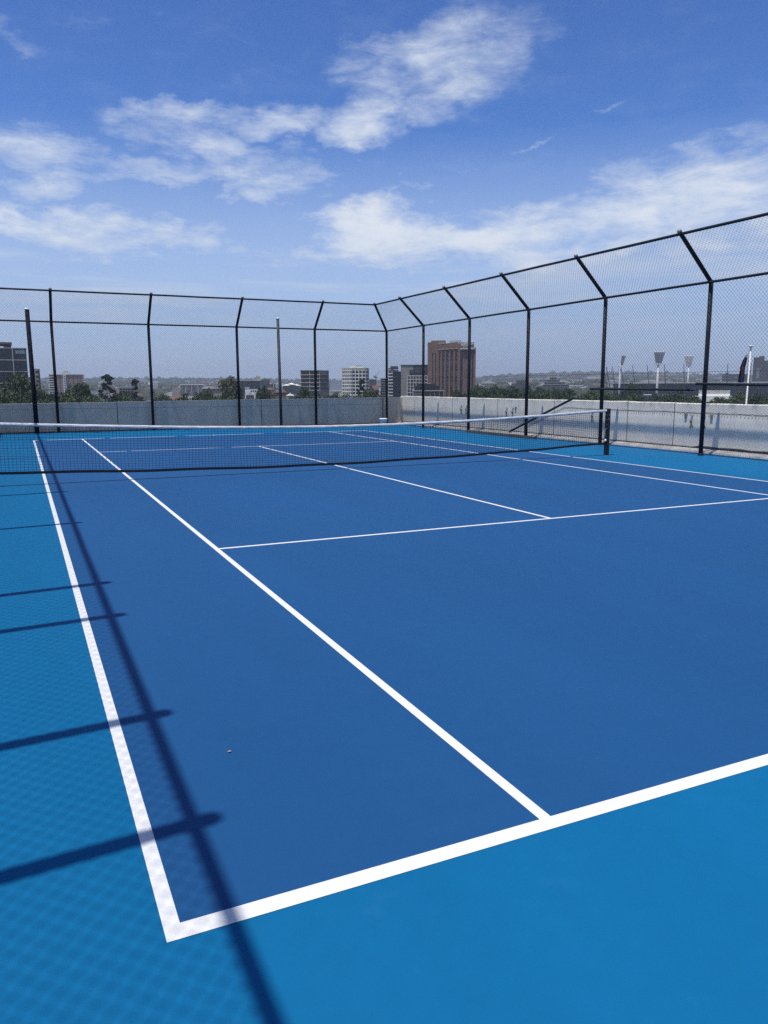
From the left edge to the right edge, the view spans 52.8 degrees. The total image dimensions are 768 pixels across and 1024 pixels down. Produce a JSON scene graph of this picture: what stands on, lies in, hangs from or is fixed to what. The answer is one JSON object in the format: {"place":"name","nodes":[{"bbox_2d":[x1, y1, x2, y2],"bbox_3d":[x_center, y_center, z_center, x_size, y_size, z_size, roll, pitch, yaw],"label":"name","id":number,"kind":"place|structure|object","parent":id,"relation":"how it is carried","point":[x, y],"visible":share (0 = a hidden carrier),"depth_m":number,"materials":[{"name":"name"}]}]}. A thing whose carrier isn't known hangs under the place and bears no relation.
{"place":"outdoors","nodes":[
{"label":"outdoors","id":0,"kind":"place"},
{"bbox_2d":[34,369,40,390],"bbox_3d":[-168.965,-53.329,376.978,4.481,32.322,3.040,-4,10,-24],"label":"apartment block","id":1,"kind":"structure","parent":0,"point":[37,371],"depth_m":374.25,"materials":[{"name":"grey concrete"}]},
{"bbox_2d":[0,0,767,379],"label":"sky","id":2,"kind":"structure","parent":0,"point":[343,151],"materials":[{"name":"blue"}]},
{"bbox_2d":[40,372,751,384],"bbox_3d":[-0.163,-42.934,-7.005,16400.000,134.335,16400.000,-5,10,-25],"label":"hills","id":3,"kind":"structure","parent":0,"point":[483,380],"depth_m":5029.38,"materials":[{"name":"green plant"}]},
{"bbox_2d":[28,370,751,401],"bbox_3d":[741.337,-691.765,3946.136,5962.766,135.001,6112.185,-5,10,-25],"label":"woods","id":4,"kind":"object","parent":3,"relation":"on","point":[143,389],"visible":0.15,"depth_m":3133.86,"materials":[{"name":"green plant"}]},
{"bbox_2d":[113,379,682,395],"bbox_3d":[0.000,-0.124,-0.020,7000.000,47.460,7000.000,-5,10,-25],"label":"ground","id":5,"kind":"structure","parent":0,"point":[498,384],"depth_m":2730.92,"materials":[{"name":"green plant"}]},
{"bbox_2d":[0,388,17,403],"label":"broad tree","id":6,"kind":"object","parent":5,"relation":"on","point":[2,395],"visible":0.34,"depth_m":282.84,"materials":[{"name":"green plant"}]},
{"bbox_2d":[0,342,27,387],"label":"office building","id":7,"kind":"structure","parent":5,"relation":"on","point":[21,359],"depth_m":381.78,"materials":[{"name":"grey glass"}]},
{"bbox_2d":[0,371,38,403],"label":"round tree","id":8,"kind":"object","parent":5,"relation":"on","point":[21,384],"visible":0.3,"depth_m":294.05,"materials":[{"name":"green plant"}]},
{"bbox_2d":[19,392,43,403],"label":"round tree","id":9,"kind":"object","parent":5,"relation":"on","point":[28,399],"visible":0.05,"depth_m":252.55,"materials":[{"name":"green plant"}]},
{"bbox_2d":[16,387,48,402],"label":"round tree","id":10,"kind":"object","parent":5,"relation":"on","point":[38,393],"visible":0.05,"depth_m":291.08,"materials":[{"name":"green plant"}]},
{"bbox_2d":[44,393,60,402],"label":"round tree","id":11,"kind":"object","parent":5,"relation":"on","point":[49,400],"visible":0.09,"depth_m":291.98,"materials":[{"name":"green plant"}]},
{"bbox_2d":[48,371,84,395],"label":"brick tower block","id":12,"kind":"structure","parent":5,"relation":"on","point":[61,387],"depth_m":630.25,"materials":[{"name":"grey concrete"}]},
{"bbox_2d":[58,391,77,402],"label":"round tree","id":13,"kind":"object","parent":5,"relation":"on","point":[63,397],"visible":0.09,"depth_m":292.88,"materials":[{"name":"green plant"}]},
{"bbox_2d":[64,394,86,402],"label":"broad tree","id":14,"kind":"object","parent":5,"relation":"on","point":[80,397],"visible":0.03,"depth_m":260.71,"materials":[{"name":"green plant"}]},
{"bbox_2d":[65,381,99,399],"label":"broad tree","id":15,"kind":"object","parent":5,"relation":"on","point":[85,390],"visible":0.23,"depth_m":330.55,"materials":[{"name":"green plant"}]},
{"bbox_2d":[75,396,97,402],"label":"broad tree","id":16,"kind":"object","parent":5,"relation":"on","point":[89,399],"depth_m":251.51,"materials":[{"name":"green plant"}]},
{"bbox_2d":[98,374,116,401],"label":"pine tree","id":17,"kind":"object","parent":5,"relation":"on","point":[105,385],"visible":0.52,"depth_m":370.96,"materials":[{"name":"green plant"}]},
{"bbox_2d":[101,397,123,401],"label":"round tree","id":18,"kind":"object","parent":5,"relation":"on","point":[113,398],"visible":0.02,"depth_m":256.63,"materials":[{"name":"green plant"}]},
{"bbox_2d":[110,391,132,401],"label":"broad tree","id":19,"kind":"object","parent":5,"relation":"on","point":[123,395],"visible":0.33,"depth_m":375.48,"materials":[{"name":"green plant"}]},
{"bbox_2d":[119,385,132,398],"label":"brick house","id":20,"kind":"structure","parent":5,"relation":"on","point":[125,388],"depth_m":488.52,"materials":[{"name":"grey brick"}]},
{"bbox_2d":[130,379,140,398],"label":"pine tree","id":21,"kind":"object","parent":5,"relation":"on","point":[135,381],"visible":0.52,"depth_m":385.29,"materials":[{"name":"green plant"}]},
{"bbox_2d":[154,393,168,400],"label":"broad tree","id":22,"kind":"object","parent":5,"relation":"on","point":[162,396],"visible":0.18,"depth_m":413.74,"materials":[{"name":"green plant"}]},
{"bbox_2d":[174,393,197,400],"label":"round tree","id":23,"kind":"object","parent":5,"relation":"on","point":[186,397],"visible":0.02,"depth_m":260.08,"materials":[{"name":"green plant"}]},
{"bbox_2d":[172,384,202,396],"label":"institution building","id":24,"kind":"structure","parent":5,"relation":"on","point":[196,388],"depth_m":815.24,"materials":[{"name":"grey concrete"}]},
{"bbox_2d":[185,393,219,400],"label":"round tree","id":25,"kind":"object","parent":5,"relation":"on","point":[201,397],"visible":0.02,"depth_m":236.53,"materials":[{"name":"green plant"}]},
{"bbox_2d":[198,391,217,399],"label":"broad tree","id":26,"kind":"object","parent":5,"relation":"on","point":[209,394],"visible":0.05,"depth_m":348.31,"materials":[{"name":"green plant"}]},
{"bbox_2d":[201,385,219,396],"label":"gabled house","id":27,"kind":"structure","parent":5,"relation":"on","point":[209,389],"depth_m":521.49,"materials":[{"name":"ceramic"}]},
{"bbox_2d":[212,395,235,399],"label":"broad tree","id":28,"kind":"object","parent":5,"relation":"on","point":[222,396],"visible":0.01,"depth_m":245.85,"materials":[{"name":"green plant"}]},
{"bbox_2d":[217,375,243,399],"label":"olive tree","id":29,"kind":"object","parent":5,"relation":"on","point":[230,389],"visible":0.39,"depth_m":384.27,"materials":[{"name":"green plant"}]},
{"bbox_2d":[240,376,260,397],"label":"glass office","id":30,"kind":"structure","parent":5,"relation":"on","point":[256,383],"depth_m":856.29,"materials":[{"name":"grey concrete"}]},
{"bbox_2d":[245,387,257,398],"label":"white terrace","id":31,"kind":"structure","parent":5,"relation":"on","point":[247,389],"depth_m":759.45,"materials":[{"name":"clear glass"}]},
{"bbox_2d":[255,386,275,398],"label":"round tree","id":32,"kind":"object","parent":5,"relation":"on","point":[261,391],"visible":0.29,"depth_m":389.28,"materials":[{"name":"green plant"}]},
{"bbox_2d":[261,379,275,395],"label":"glass office","id":33,"kind":"structure","parent":5,"relation":"on","point":[265,382],"depth_m":927.40,"materials":[{"name":"grey"}]},
{"bbox_2d":[273,390,286,398],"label":"tiled roof house","id":34,"kind":"structure","parent":5,"relation":"on","point":[276,393],"depth_m":627.59,"materials":[{"name":"brown brick"}]},
{"bbox_2d":[283,383,300,395],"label":"event tent","id":35,"kind":"object","parent":5,"relation":"on","point":[295,391],"visible":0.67,"depth_m":879.26,"materials":[{"name":"white fabric"}]},
{"bbox_2d":[291,386,314,397],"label":"broad tree","id":36,"kind":"object","parent":5,"relation":"on","point":[301,394],"visible":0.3,"depth_m":412.70,"materials":[{"name":"green plant"}]},
{"bbox_2d":[300,370,328,397],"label":"framed office","id":37,"kind":"structure","parent":5,"relation":"on","point":[321,387],"depth_m":638.98,"materials":[{"name":"grey glass"}]},
{"bbox_2d":[329,381,341,395],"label":"pale office","id":38,"kind":"structure","parent":5,"relation":"on","point":[335,384],"depth_m":886.94,"materials":[{"name":"grey concrete"}]},
{"bbox_2d":[325,392,349,397],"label":"round tree","id":39,"kind":"object","parent":5,"relation":"on","point":[336,396],"visible":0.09,"depth_m":410.52,"materials":[{"name":"green plant"}]},
{"bbox_2d":[342,365,368,397],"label":"grid tower","id":40,"kind":"structure","parent":5,"relation":"on","point":[353,379],"depth_m":691.35,"materials":[{"name":"white concrete"}]},
{"bbox_2d":[356,379,365,395],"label":"pine tree","id":41,"kind":"object","parent":5,"relation":"on","point":[360,385],"visible":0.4,"depth_m":423.61,"materials":[{"name":"green plant"}]},
{"bbox_2d":[361,386,381,397],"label":"olive tree","id":42,"kind":"object","parent":5,"relation":"on","point":[369,394],"visible":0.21,"depth_m":374.12,"materials":[{"name":"green plant"}]},
{"bbox_2d":[369,379,376,389],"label":"distant office","id":43,"kind":"structure","parent":5,"relation":"on","point":[373,381],"depth_m":986.19,"materials":[{"name":"grey concrete"}]},
{"bbox_2d":[372,385,380,396],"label":"orange roof building","id":44,"kind":"structure","parent":5,"relation":"on","point":[377,388],"depth_m":513.58,"materials":[{"name":"grey concrete"}]},
{"bbox_2d":[380,377,385,396],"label":"scaffold building","id":45,"kind":"structure","parent":5,"relation":"on","point":[383,389],"depth_m":513.97,"materials":[{"name":"grey"}]},
{"bbox_2d":[388,366,397,396],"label":"balcony block","id":46,"kind":"structure","parent":5,"relation":"on","point":[391,380],"depth_m":513.10,"materials":[{"name":"grey concrete"}]},
{"bbox_2d":[393,371,400,396],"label":"glass tower","id":47,"kind":"structure","parent":5,"relation":"on","point":[397,378],"depth_m":463.68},
{"bbox_2d":[401,365,427,395],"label":"concrete office","id":48,"kind":"structure","parent":5,"relation":"on","point":[404,372],"depth_m":648.99,"materials":[{"name":"grey concrete"}]},
{"bbox_2d":[407,375,426,395],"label":"frame building","id":49,"kind":"structure","parent":5,"relation":"on","point":[414,380],"depth_m":582.53,"materials":[{"name":"grey"}]},
{"bbox_2d":[412,383,443,396],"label":"terrace building","id":50,"kind":"structure","parent":5,"relation":"on","point":[436,389],"depth_m":476.35,"materials":[{"name":"grey concrete"}]},
{"bbox_2d":[427,340,475,396],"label":"hotel tower","id":51,"kind":"structure","parent":5,"relation":"on","point":[451,373],"depth_m":627.12,"materials":[{"name":"brown brick"}]},
{"bbox_2d":[453,392,466,397],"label":"broad tree","id":52,"kind":"object","parent":5,"relation":"on","point":[455,394],"visible":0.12,"depth_m":379.94,"materials":[{"name":"green plant"}]},
{"bbox_2d":[461,389,486,397],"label":"round tree","id":53,"kind":"object","parent":5,"relation":"on","point":[474,395],"visible":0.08,"depth_m":276.87,"materials":[{"name":"green plant"}]},
{"bbox_2d":[466,387,490,397],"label":"round tree","id":54,"kind":"object","parent":5,"relation":"on","point":[478,389],"visible":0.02,"depth_m":386.88,"materials":[{"name":"green plant"}]},
{"bbox_2d":[480,381,495,384],"bbox_3d":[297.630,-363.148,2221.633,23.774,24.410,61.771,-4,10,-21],"label":"suburban house","id":55,"kind":"structure","parent":5,"relation":"on","point":[488,382],"depth_m":2201.54,"materials":[{"name":"white brick"}]},
{"bbox_2d":[478,388,502,398],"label":"round tree","id":56,"kind":"object","parent":5,"relation":"on","point":[494,395],"visible":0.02,"depth_m":291.50,"materials":[{"name":"green plant"}]},
{"bbox_2d":[487,384,503,396],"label":"round tree","id":57,"kind":"object","parent":5,"relation":"on","point":[493,388],"visible":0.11,"depth_m":466.89,"materials":[{"name":"green plant"}]},
{"bbox_2d":[499,387,517,398],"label":"broad tree","id":58,"kind":"object","parent":5,"relation":"on","point":[505,393],"visible":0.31,"depth_m":373.59,"materials":[{"name":"green plant"}]},
{"bbox_2d":[507,380,524,390],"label":"hillside offices","id":59,"kind":"structure","parent":5,"relation":"on","point":[520,384],"depth_m":875.02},
{"bbox_2d":[517,390,540,398],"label":"round tree","id":60,"kind":"object","parent":5,"relation":"on","point":[534,397],"visible":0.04,"depth_m":269.32,"materials":[{"name":"green plant"}]},
{"bbox_2d":[534,387,547,393],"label":"broad tree","id":61,"kind":"object","parent":5,"relation":"on","point":[539,390],"visible":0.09,"depth_m":405.83,"materials":[{"name":"green plant"}]},
{"bbox_2d":[541,390,557,399],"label":"broad tree","id":62,"kind":"object","parent":5,"relation":"on","point":[549,394],"visible":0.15,"depth_m":344.31,"materials":[{"name":"green plant"}]},
{"bbox_2d":[543,374,568,391],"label":"terraced offices","id":63,"kind":"structure","parent":5,"relation":"on","point":[554,381],"depth_m":1062.88,"materials":[{"name":"grey concrete"}]},
{"bbox_2d":[553,388,571,398],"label":"round tree","id":64,"kind":"object","parent":5,"relation":"on","point":[560,394],"visible":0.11,"depth_m":361.82,"materials":[{"name":"green plant"}]},
{"bbox_2d":[558,392,587,399],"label":"round tree","id":65,"kind":"object","parent":5,"relation":"on","point":[570,396],"visible":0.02,"depth_m":285.26,"materials":[{"name":"green plant"}]},
{"bbox_2d":[581,393,599,400],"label":"broad tree","id":66,"kind":"object","parent":5,"relation":"on","point":[594,398],"visible":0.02,"depth_m":296.62,"materials":[{"name":"green plant"}]},
{"bbox_2d":[581,391,599,398],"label":"broad tree","id":67,"kind":"object","parent":5,"relation":"on","point":[591,393],"visible":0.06,"depth_m":368.18,"materials":[{"name":"green plant"}]},
{"bbox_2d":[597,393,614,400],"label":"round tree","id":68,"kind":"object","parent":5,"relation":"on","point":[607,398],"visible":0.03,"depth_m":325.38,"materials":[{"name":"green plant"}]},
{"bbox_2d":[618,355,625,393],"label":"floodlight tower","id":69,"kind":"structure","parent":5,"relation":"on","point":[621,363],"depth_m":829.32,"materials":[{"name":"grey metal"}]},
{"bbox_2d":[624,382,642,396],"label":"round tree","id":70,"kind":"object","parent":5,"relation":"on","point":[632,391],"visible":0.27,"depth_m":487.65,"materials":[{"name":"green plant"}]},
{"bbox_2d":[627,393,643,401],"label":"broad tree","id":71,"kind":"object","parent":5,"relation":"on","point":[635,398],"visible":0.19,"depth_m":400.55,"materials":[{"name":"green plant"}]},
{"bbox_2d":[648,392,663,401],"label":"broad tree","id":72,"kind":"object","parent":5,"relation":"on","point":[657,396],"visible":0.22,"depth_m":441.14,"materials":[{"name":"green plant"}]},
{"bbox_2d":[654,351,664,394],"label":"floodlight tower","id":73,"kind":"structure","parent":5,"relation":"on","point":[656,354],"depth_m":703.85,"materials":[{"name":"grey metal"}]},
{"bbox_2d":[661,391,688,401],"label":"round tree","id":74,"kind":"object","parent":5,"relation":"on","point":[680,394],"visible":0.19,"depth_m":396.55,"materials":[{"name":"green plant"}]},
{"bbox_2d":[674,397,691,402],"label":"broad tree","id":75,"kind":"object","parent":5,"relation":"on","point":[686,399],"visible":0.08,"depth_m":348.80,"materials":[{"name":"green plant"}]},
{"bbox_2d":[605,363,767,399],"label":"stadium","id":76,"kind":"object","parent":5,"relation":"on","point":[764,391],"visible":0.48,"depth_m":821.92,"materials":[{"name":"grey"}]},
{"bbox_2d":[684,355,693,381],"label":"floodlight tower","id":77,"kind":"structure","parent":5,"relation":"on","point":[689,360],"depth_m":1080.26,"materials":[{"name":"grey metal"}]},
{"bbox_2d":[695,391,729,401],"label":"white pavilion","id":78,"kind":"structure","parent":5,"relation":"on","point":[713,393],"depth_m":508.92,"materials":[{"name":"white fabric"}]},
{"bbox_2d":[722,397,742,403],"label":"round tree","id":79,"kind":"object","parent":5,"relation":"on","point":[731,401],"visible":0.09,"depth_m":337.01,"materials":[{"name":"green plant"}]},
{"bbox_2d":[722,373,747,381],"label":"long office","id":80,"kind":"structure","parent":5,"relation":"on","point":[730,377],"depth_m":1351.83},
{"bbox_2d":[732,391,745,401],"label":"round tree","id":81,"kind":"object","parent":5,"relation":"on","point":[739,396],"visible":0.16,"depth_m":358.47,"materials":[{"name":"green plant"}]},
{"bbox_2d":[744,345,752,403],"bbox_3d":[19.367,3.847,42.923,0.328,25.646,0.220,4,10,24],"label":"flagpole","id":82,"kind":"object","parent":5,"relation":"on","point":[749,358],"visible":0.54,"depth_m":41.05,"materials":[{"name":"grey metal"}]},
{"bbox_2d":[738,355,747,382],"bbox_3d":[19.059,-7.651,41.121,0.381,1.524,0.192,4,10,24],"label":"flag","id":83,"kind":"object","parent":82,"relation":"hanging from","point":[742,368],"visible":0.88,"depth_m":41.13,"materials":[{"name":"blue fabric"}]},
{"bbox_2d":[745,392,767,404],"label":"round tree","id":84,"kind":"object","parent":5,"relation":"on","point":[756,399],"visible":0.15,"depth_m":338.49,"materials":[{"name":"green plant"}]},
{"bbox_2d":[752,356,767,381],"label":"dark tower","id":85,"kind":"structure","parent":5,"relation":"on","point":[757,371],"depth_m":1153.58,"materials":[{"name":"grey"}]},
{"bbox_2d":[753,399,767,404],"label":"round tree","id":86,"kind":"object","parent":5,"relation":"on","point":[764,403],"visible":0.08,"depth_m":267.37,"materials":[{"name":"green plant"}]},
{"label":"rooftop deck","id":87,"kind":"structure","parent":5,"relation":"on","visible":0},
{"bbox_2d":[0,422,396,433],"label":"gutter strip","id":88,"kind":"object","parent":87,"relation":"on","point":[151,429],"visible":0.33,"depth_m":28.35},
{"bbox_2d":[0,397,401,432],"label":"parapet wall","id":89,"kind":"structure","parent":87,"relation":"on","point":[192,410],"depth_m":29.67,"materials":[{"name":"concrete"}]},
{"bbox_2d":[0,425,767,1023],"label":"court surround","id":90,"kind":"object","parent":87,"relation":"on","point":[652,911],"visible":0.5,"depth_m":2.40,"materials":[{"name":"paint"}]},
{"bbox_2d":[24,308,39,433],"bbox_3d":[-12.084,-4.827,26.590,0.204,4.264,0.203,4,10,23],"label":"old post","id":91,"kind":"object","parent":90,"relation":"on","point":[31,366],"visible":1,"depth_m":26.54,"materials":[{"name":"metal"}]},
{"bbox_2d":[0,287,387,432],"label":"chain link fence","id":92,"kind":"object","parent":90,"relation":"on","point":[148,324],"visible":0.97,"depth_m":28.75,"materials":[{"name":"metal"}]},
{"bbox_2d":[276,318,282,425],"bbox_3d":[-4.078,-5.441,30.272,0.168,4.229,0.167,4,10,26],"label":"old post","id":93,"kind":"object","parent":90,"relation":"on","point":[279,373],"visible":0.93,"depth_m":30.23,"materials":[{"name":"metal"}]},
{"bbox_2d":[379,418,386,423],"bbox_3d":[-0.028,-3.743,32.043,0.340,0.275,0.340,-5,10,-25],"label":"plastic bucket","id":94,"kind":"object","parent":90,"relation":"on","point":[383,420],"visible":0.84,"depth_m":31.91,"materials":[{"name":"blue"}]},
{"bbox_2d":[35,431,767,922],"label":"court surface","id":95,"kind":"object","parent":90,"relation":"on","point":[637,661],"visible":1,"depth_m":4.99,"materials":[{"name":"paint"}]},
{"bbox_2d":[33,431,767,941],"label":"court markings","id":96,"kind":"object","parent":95,"relation":"on","point":[173,927],"visible":0.98,"depth_m":3.01,"materials":[{"name":"paint"}]},
{"bbox_2d":[466,430,536,438],"bbox_3d":[3.708,-2.502,24.960,0.100,0.080,3.950,-5,10,-25],"label":"timber plank","id":97,"kind":"object","parent":90,"relation":"on","point":[499,434],"visible":0.71,"depth_m":24.77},
{"bbox_2d":[375,212,767,455],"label":"chain link fence","id":98,"kind":"object","parent":90,"relation":"on","point":[709,281],"visible":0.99,"depth_m":20.52,"materials":[{"name":"metal"}]},
{"bbox_2d":[510,396,576,431],"bbox_3d":[4.614,-2.848,22.807,0.070,1.184,3.216,-5,10,-25],"label":"loose pipe","id":99,"kind":"object","parent":98,"relation":"attached to","point":[557,406],"visible":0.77,"depth_m":22.31,"materials":[{"name":"metal"}]},
{"bbox_2d":[589,388,697,390],"bbox_3d":[6.303,-3.034,19.143,0.062,0.077,3.664,-5,10,-25],"label":"loose pipe","id":100,"kind":"object","parent":98,"relation":"attached to","point":[666,389],"visible":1,"depth_m":18.75,"materials":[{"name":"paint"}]},
{"bbox_2d":[694,382,767,385],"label":"loose pipe","id":101,"kind":"object","parent":98,"relation":"attached to","point":[737,384],"visible":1,"depth_m":16.50,"materials":[{"name":"metal"}]},
{"bbox_2d":[604,408,610,455],"bbox_3d":[5.102,-1.832,17.748,0.149,1.070,0.110,-5,10,-25],"label":"net post","id":102,"kind":"object","parent":90,"relation":"on","point":[607,435],"visible":1,"depth_m":17.72,"materials":[{"name":"black metal"}]},
{"bbox_2d":[0,409,606,474],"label":"tennis net","id":103,"kind":"object","parent":102,"relation":"attached to","point":[133,427],"visible":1,"depth_m":14.58,"materials":[{"name":"black fabric"}]},
{"bbox_2d":[398,422,767,458],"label":"kerb","id":104,"kind":"structure","parent":87,"relation":"on","point":[717,452],"depth_m":20.22,"materials":[{"name":"concrete"}]},
{"bbox_2d":[401,396,767,453],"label":"parapet wall","id":105,"kind":"structure","parent":87,"relation":"on","point":[731,432],"depth_m":20.64,"materials":[{"name":"concrete"}]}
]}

